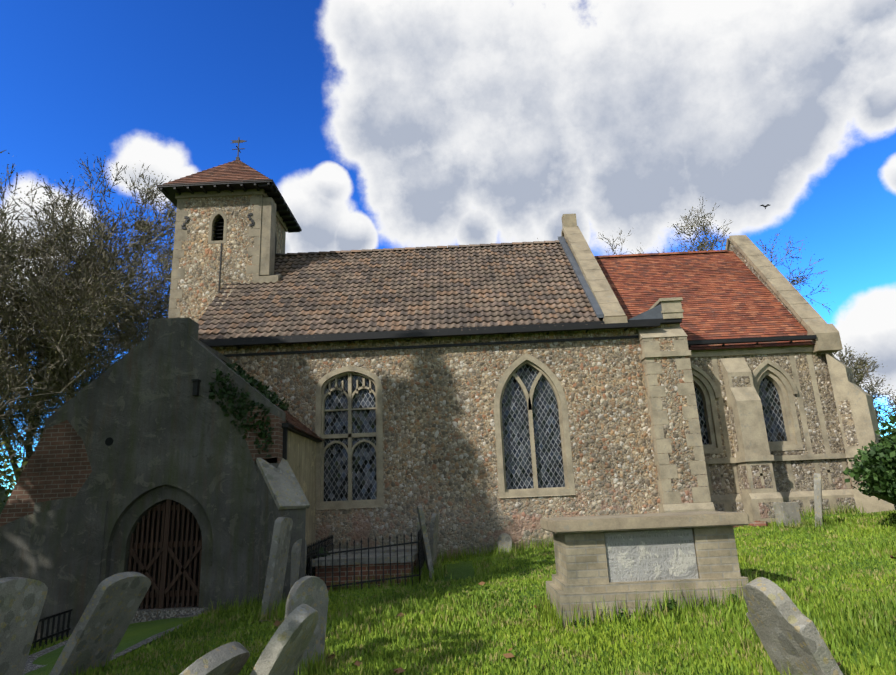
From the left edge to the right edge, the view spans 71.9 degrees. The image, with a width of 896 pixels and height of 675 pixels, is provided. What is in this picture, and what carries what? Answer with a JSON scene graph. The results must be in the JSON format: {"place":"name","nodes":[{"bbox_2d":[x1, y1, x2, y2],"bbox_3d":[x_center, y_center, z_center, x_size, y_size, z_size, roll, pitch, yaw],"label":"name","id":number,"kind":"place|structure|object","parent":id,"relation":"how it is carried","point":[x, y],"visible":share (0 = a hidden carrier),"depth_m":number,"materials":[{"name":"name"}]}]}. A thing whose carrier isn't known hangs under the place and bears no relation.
{"place":"outdoors","nodes":[
{"label":"outdoors","id":0,"kind":"place"},
{"bbox_2d":[0,501,107,640],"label":"rendered porch buttress","id":1,"kind":"object","parent":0,"point":[59,553],"visible":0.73,"depth_m":10.42,"materials":[{"name":"grey paint"}]},
{"bbox_2d":[23,611,208,674],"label":"gravel path","id":2,"kind":"structure","parent":0,"point":[30,666],"depth_m":8.39,"materials":[{"name":"grey gravel"}]},
{"bbox_2d":[33,317,285,610],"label":"porch front wall","id":3,"kind":"structure","parent":0,"point":[157,422],"depth_m":10.87,"materials":[{"name":"grey paint"}]},
{"bbox_2d":[34,406,286,502],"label":"porch brick patches","id":4,"kind":"object","parent":3,"relation":"attached to","point":[65,470],"visible":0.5,"depth_m":10.86,"materials":[{"name":"brown brick"}]},
{"bbox_2d":[128,499,201,608],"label":"porch gate","id":5,"kind":"structure","parent":3,"relation":"in","point":[160,592],"depth_m":10.61,"materials":[{"name":"brown wood"}]},
{"bbox_2d":[105,433,266,445],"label":"porch holes","id":6,"kind":"object","parent":3,"relation":"in","point":[109,441],"visible":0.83,"depth_m":10.93,"materials":[{"name":"black"}]},
{"bbox_2d":[191,379,200,395],"bbox_3d":[-4.530,0.899,11.088,0.120,0.280,0.130,-3,-15,1],"label":"porch lamp","id":7,"kind":"object","parent":3,"relation":"attached to","point":[196,386],"visible":1,"depth_m":11.06,"materials":[{"name":"black metal"}]},
{"bbox_2d":[208,362,288,456],"bbox_3d":[-3.645,1.330,11.423,1.324,1.839,1.036,-3,-15,1],"label":"ivy","id":8,"kind":"object","parent":3,"relation":"attached to","point":[261,388],"visible":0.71,"depth_m":11.04,"materials":[{"name":"green plant"}]},
{"bbox_2d":[252,465,305,603],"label":"buttress","id":9,"kind":"structure","parent":3,"relation":"attached to","point":[268,513],"depth_m":10.20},
{"bbox_2d":[256,458,309,509],"bbox_3d":[-2.833,2.480,10.554,0.890,0.889,0.560,-17,-21,44],"label":"buttress cap","id":10,"kind":"object","parent":9,"relation":"on","point":[284,488],"visible":0.79,"depth_m":10.45,"materials":[{"name":"grey stone"}]},
{"bbox_2d":[198,340,231,363],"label":"porch ridge","id":11,"kind":"structure","parent":0,"point":[223,358],"depth_m":13.60,"materials":[{"name":"grey stone"}]},
{"bbox_2d":[168,189,287,316],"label":"quoins","id":12,"kind":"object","parent":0,"point":[262,250],"depth_m":17.69,"materials":[{"name":"beige stone"}]},
{"bbox_2d":[285,420,315,560],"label":"porch wall","id":13,"kind":"structure","parent":0,"point":[301,455],"depth_m":12.76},
{"bbox_2d":[256,387,323,440],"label":"porch roof","id":14,"kind":"structure","parent":13,"relation":"on","point":[292,420],"depth_m":12.93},
{"bbox_2d":[282,423,321,459],"bbox_3d":[-2.899,3.515,12.104,0.220,3.320,2.850,-3,-15,1],"label":"porch downpipe","id":15,"kind":"object","parent":13,"relation":"attached to","point":[286,427],"visible":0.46,"depth_m":11.25,"materials":[{"name":"black metal"}]},
{"bbox_2d":[0,0,895,495],"bbox_3d":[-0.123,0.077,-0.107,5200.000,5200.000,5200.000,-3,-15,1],"label":"sky","id":16,"kind":"structure","parent":0,"point":[368,124],"depth_m":2255.19,"materials":[{"name":"blue"}]},
{"bbox_2d":[24,509,895,674],"bbox_3d":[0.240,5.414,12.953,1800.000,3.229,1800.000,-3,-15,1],"label":"ground","id":17,"kind":"structure","parent":0,"point":[136,633],"depth_m":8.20,"materials":[{"name":"green plant"}]},
{"bbox_2d":[0,435,27,513],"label":"shrub","id":18,"kind":"object","parent":17,"relation":"on","point":[4,494],"visible":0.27,"depth_m":18.54,"materials":[{"name":"green plant"}]},
{"bbox_2d":[0,436,42,526],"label":"porch buttress","id":19,"kind":"structure","parent":17,"relation":"on","point":[20,503],"depth_m":10.75,"materials":[{"name":"brick"}]},
{"bbox_2d":[0,577,47,674],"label":"headstone","id":20,"kind":"object","parent":17,"relation":"on","point":[22,600],"visible":1,"depth_m":5.16,"materials":[{"name":"stone"}]},
{"bbox_2d":[32,609,72,648],"bbox_3d":[-6.100,4.383,8.937,0.025,0.520,2.050,-3,-15,1],"label":"iron railing","id":21,"kind":"object","parent":17,"relation":"on","point":[46,637],"visible":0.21,"depth_m":9.51,"materials":[{"name":"black metal"}]},
{"bbox_2d":[47,397,70,411],"bbox_3d":[-14.169,5.910,22.444,1.600,7.500,0.247,-3,-15,1],"label":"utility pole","id":22,"kind":"object","parent":17,"relation":"on","point":[51,410],"visible":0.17,"depth_m":23.27,"materials":[{"name":"wood"}]},
{"bbox_2d":[4,408,53,421],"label":"pole wires","id":23,"kind":"object","parent":22,"relation":"attached to","point":[29,412],"visible":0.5,"depth_m":24.25,"materials":[{"name":"metal"}]},
{"bbox_2d":[0,268,135,476],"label":"tree trunk","id":24,"kind":"object","parent":17,"relation":"on","point":[9,401],"visible":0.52,"depth_m":21.47,"materials":[{"name":"plant"}]},
{"bbox_2d":[0,197,169,482],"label":"branches","id":25,"kind":"object","parent":17,"relation":"on","point":[14,425],"visible":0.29,"depth_m":24.67,"materials":[{"name":"plant"}]},
{"bbox_2d":[23,220,150,257],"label":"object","id":26,"kind":"object","parent":25,"relation":"on","point":[134,227],"visible":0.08,"depth_m":29.86,"materials":[{"name":"brown plant"}]},
{"bbox_2d":[49,572,150,674],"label":"headstone","id":27,"kind":"object","parent":17,"relation":"on","point":[104,621],"visible":1,"depth_m":6.68,"materials":[{"name":"stone"}]},
{"bbox_2d":[0,150,285,460],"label":"trees","id":28,"kind":"object","parent":17,"relation":"on","point":[97,305],"visible":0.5,"depth_m":22.52,"materials":[{"name":"plant"}]},
{"bbox_2d":[136,500,200,604],"bbox_3d":[-5.008,3.526,12.399,3.380,3.050,2.240,-3,-15,1],"label":"dark porch interior","id":29,"kind":"object","parent":17,"relation":"on","point":[177,503],"depth_m":11.15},
{"bbox_2d":[130,602,209,623],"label":"porch floor","id":30,"kind":"structure","parent":17,"relation":"on","point":[144,614],"depth_m":10.28,"materials":[{"name":"grey stone"}]},
{"bbox_2d":[179,641,249,674],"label":"headstone","id":31,"kind":"object","parent":17,"relation":"on","point":[231,658],"visible":1,"depth_m":3.92,"materials":[{"name":"stone"}]},
{"bbox_2d":[168,195,284,333],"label":"tower walls","id":32,"kind":"structure","parent":17,"relation":"on","point":[199,262],"depth_m":17.52,"materials":[{"name":"beige stone"}]},
{"bbox_2d":[157,179,301,232],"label":"roof eaves","id":33,"kind":"object","parent":32,"relation":"attached to","point":[272,191],"visible":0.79,"depth_m":17.87,"materials":[{"name":"black wood"}]},
{"bbox_2d":[157,160,301,229],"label":"tower roof","id":34,"kind":"structure","parent":33,"relation":"on","point":[237,170],"depth_m":18.19,"materials":[{"name":"brown tile"}]},
{"bbox_2d":[230,137,245,159],"bbox_3d":[-6.717,-5.986,19.776,0.456,0.950,0.341,8,-18,-35],"label":"weathervane","id":35,"kind":"object","parent":34,"relation":"on","point":[238,141],"visible":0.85,"depth_m":19.85,"materials":[{"name":"metal"}]},
{"bbox_2d":[213,218,275,253],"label":"tower louvres","id":36,"kind":"object","parent":32,"relation":"in","point":[219,226],"visible":0.48,"depth_m":17.98,"materials":[{"name":"black wood"}]},
{"bbox_2d":[259,517,292,621],"bbox_3d":[-2.607,3.585,9.372,0.309,1.657,0.553,-4,-15,6],"label":"headstone","id":37,"kind":"object","parent":17,"relation":"on","point":[277,563],"visible":0.77,"depth_m":9.30,"materials":[{"name":"stone"}]},
{"bbox_2d":[250,604,318,674],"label":"headstone","id":38,"kind":"object","parent":17,"relation":"on","point":[282,653],"visible":1,"depth_m":4.22,"materials":[{"name":"stone"}]},
{"bbox_2d":[290,539,306,589],"bbox_3d":[-2.458,3.931,10.090,0.164,1.251,0.400,-5,-15,10],"label":"headstone","id":39,"kind":"object","parent":17,"relation":"on","point":[295,555],"visible":0.42,"depth_m":10.00,"materials":[{"name":"stone"}]},
{"bbox_2d":[285,576,328,674],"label":"headstone","id":40,"kind":"object","parent":17,"relation":"on","point":[311,591],"visible":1,"depth_m":5.96,"materials":[{"name":"stone"}]},
{"bbox_2d":[306,547,329,575],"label":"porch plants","id":41,"kind":"object","parent":17,"relation":"on","point":[321,551],"visible":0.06,"depth_m":11.21,"materials":[{"name":"green plant"}]},
{"bbox_2d":[315,560,415,590],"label":"brick tombs","id":42,"kind":"object","parent":17,"relation":"on","point":[408,567],"visible":0.11,"depth_m":10.45,"materials":[{"name":"red brick"}]},
{"bbox_2d":[312,545,416,566],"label":"tomb slab","id":43,"kind":"structure","parent":42,"relation":"on","point":[371,556],"depth_m":10.67,"materials":[{"name":"grey stone"}]},
{"bbox_2d":[306,522,426,591],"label":"tomb railings","id":44,"kind":"object","parent":17,"relation":"on","point":[421,554],"visible":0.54,"depth_m":10.36,"materials":[{"name":"metal"}]},
{"bbox_2d":[416,519,419,571],"bbox_3d":[-0.520,4.004,11.428,0.144,1.250,0.380,-4,-15,6],"label":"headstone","id":45,"kind":"object","parent":17,"relation":"on","point":[418,529],"visible":0.27,"depth_m":11.30,"materials":[{"name":"stone"}]},
{"bbox_2d":[417,505,433,579],"bbox_3d":[-0.380,3.748,10.950,0.287,1.506,0.516,-1,-15,-7],"label":"headstone","id":46,"kind":"object","parent":17,"relation":"on","point":[425,541],"visible":0.9,"depth_m":10.83,"materials":[{"name":"stone"}]},
{"bbox_2d":[429,513,438,563],"bbox_3d":[-0.290,4.081,11.967,0.213,1.298,0.400,-5,-15,10],"label":"headstone","id":47,"kind":"object","parent":17,"relation":"on","point":[433,537],"visible":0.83,"depth_m":11.90,"materials":[{"name":"stone"}]},
{"bbox_2d":[203,235,669,560],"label":"nave walls","id":48,"kind":"structure","parent":17,"relation":"on","point":[439,450],"depth_m":13.84,"materials":[{"name":"beige stone"}]},
{"bbox_2d":[198,240,602,339],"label":"nave roof","id":49,"kind":"structure","parent":48,"relation":"on","point":[426,287],"depth_m":16.25,"materials":[{"name":"brown tile"}]},
{"bbox_2d":[200,318,681,356],"bbox_3d":[-0.398,0.004,14.257,11.600,0.400,0.300,-3,-15,1],"label":"gutter","id":50,"kind":"object","parent":48,"relation":"attached to","point":[315,339],"visible":0.9,"depth_m":14.23,"materials":[{"name":"black metal"}]},
{"bbox_2d":[561,213,627,330],"bbox_3d":[3.856,-1.500,18.597,0.520,4.750,7.923,-3,-15,1],"label":"gable coping","id":51,"kind":"object","parent":48,"relation":"on","point":[601,290],"visible":0.54,"depth_m":16.20,"materials":[{"name":"beige stone"}]},
{"bbox_2d":[558,236,662,319],"bbox_3d":[4.186,-1.777,16.649,1.520,3.890,3.910,-3,-15,1],"label":"lead flashing","id":52,"kind":"object","parent":48,"relation":"on","point":[654,313],"visible":0.64,"depth_m":15.26,"materials":[{"name":"grey metal"}]},
{"bbox_2d":[498,533,511,552],"bbox_3d":[1.194,4.420,12.836,0.280,0.669,0.080,-3,-15,1],"label":"headstone","id":53,"kind":"object","parent":17,"relation":"on","point":[505,540],"visible":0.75,"depth_m":12.84,"materials":[{"name":"stone"}]},
{"bbox_2d":[203,502,863,630],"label":"grass tufts","id":54,"kind":"object","parent":17,"relation":"on","point":[549,614],"depth_m":6.78,"materials":[{"name":"green plant"}]},
{"bbox_2d":[273,548,895,673],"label":"fallen leaves","id":55,"kind":"object","parent":17,"relation":"on","point":[401,670],"visible":0.42,"depth_m":5.65,"materials":[{"name":"brown plant"}]},
{"bbox_2d":[540,511,749,627],"bbox_3d":[2.181,2.660,6.918,2.060,1.280,1.160,-3,-15,1],"label":"chest tomb","id":56,"kind":"object","parent":17,"relation":"on","point":[607,559],"visible":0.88,"depth_m":6.52,"materials":[{"name":"stone"}]},
{"bbox_2d":[569,594,738,627],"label":"weeds","id":57,"kind":"object","parent":17,"relation":"on","point":[669,606],"visible":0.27,"depth_m":6.24,"materials":[{"name":"green plant"}]},
{"bbox_2d":[537,196,830,312],"bbox_3d":[14.127,0.942,40.869,22.517,19.838,15.799,-3,-15,1],"label":"tree","id":58,"kind":"object","parent":17,"relation":"on","point":[701,246],"visible":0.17,"depth_m":39.40,"materials":[{"name":"brown plant"}]},
{"bbox_2d":[733,521,767,527],"bbox_3d":[6.185,3.990,13.126,0.954,0.156,0.844,-3,-15,1],"label":"brick rubble","id":59,"kind":"object","parent":17,"relation":"on","point":[757,523],"visible":0.31,"depth_m":12.81,"materials":[{"name":"brick"}]},
{"bbox_2d":[690,241,852,494],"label":"chancel walls","id":60,"kind":"structure","parent":17,"relation":"on","point":[803,471],"depth_m":14.24,"materials":[{"name":"beige stone"}]},
{"bbox_2d":[594,250,814,350],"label":"tiled roof","id":61,"kind":"structure","parent":60,"relation":"on","point":[725,294],"depth_m":16.76,"materials":[{"name":"red tile"}]},
{"bbox_2d":[687,335,816,347],"bbox_3d":[7.053,0.111,14.650,3.230,0.130,0.280,-3,-15,1],"label":"gutter","id":62,"kind":"object","parent":60,"relation":"attached to","point":[723,342],"visible":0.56,"depth_m":14.52,"materials":[{"name":"black metal"}]},
{"bbox_2d":[690,340,853,522],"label":"dressing","id":63,"kind":"structure","parent":60,"relation":"attached to","point":[755,446],"depth_m":14.24,"materials":[{"name":"beige stone"}]},
{"bbox_2d":[725,235,842,352],"bbox_3d":[8.934,-0.958,18.354,0.580,4.432,6.880,-3,-15,1],"label":"gable coping","id":64,"kind":"object","parent":60,"relation":"on","point":[801,309],"visible":0.6,"depth_m":15.91,"materials":[{"name":"beige stone"}]},
{"bbox_2d":[713,376,855,517],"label":"flint panels","id":65,"kind":"object","parent":60,"relation":"in","point":[766,509],"visible":0.48,"depth_m":13.70,"materials":[{"name":"beige stone"}]},
{"bbox_2d":[773,502,800,527],"bbox_3d":[6.603,3.572,11.964,0.340,0.730,0.300,-1,-15,-4],"label":"headstone","id":66,"kind":"object","parent":17,"relation":"on","point":[786,511],"visible":0.54,"depth_m":11.88,"materials":[{"name":"stone"}]},
{"bbox_2d":[743,577,842,674],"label":"headstone","id":67,"kind":"object","parent":17,"relation":"on","point":[785,628],"visible":1,"depth_m":3.81,"materials":[{"name":"stone"}]},
{"bbox_2d":[814,473,822,526],"bbox_3d":[7.041,3.224,11.729,0.290,1.265,0.622,-11,-17,29],"label":"headstone","id":68,"kind":"object","parent":17,"relation":"on","point":[818,497],"visible":0.77,"depth_m":11.55,"materials":[{"name":"stone"}]},
{"bbox_2d":[825,352,895,512],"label":"buttress","id":69,"kind":"structure","parent":17,"relation":"on","point":[862,410],"depth_m":13.86,"materials":[{"name":"beige stone"}]},
{"bbox_2d":[838,371,895,505],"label":"panel","id":70,"kind":"object","parent":69,"relation":"in","point":[848,423],"visible":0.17,"depth_m":13.99,"materials":[{"name":"beige stone"}]},
{"bbox_2d":[832,345,895,435],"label":"tree","id":71,"kind":"object","parent":17,"relation":"on","point":[861,365],"visible":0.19,"depth_m":36.47,"materials":[{"name":"brown plant"}]},
{"bbox_2d":[843,414,895,504],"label":"bush","id":72,"kind":"object","parent":17,"relation":"on","point":[875,467],"visible":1,"depth_m":10.45,"materials":[{"name":"green plant"}]},
{"bbox_2d":[637,297,714,512],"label":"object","id":73,"kind":"structure","parent":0,"point":[672,308],"depth_m":13.56,"materials":[{"name":"beige stone"}]},
{"bbox_2d":[639,336,708,503],"bbox_3d":[5.042,2.886,13.371,0.980,5.920,0.300,-3,-15,1],"label":"flint panel","id":74,"kind":"object","parent":73,"relation":"in","point":[676,429],"visible":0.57,"depth_m":13.49,"materials":[{"name":"beige stone"}]}
]}

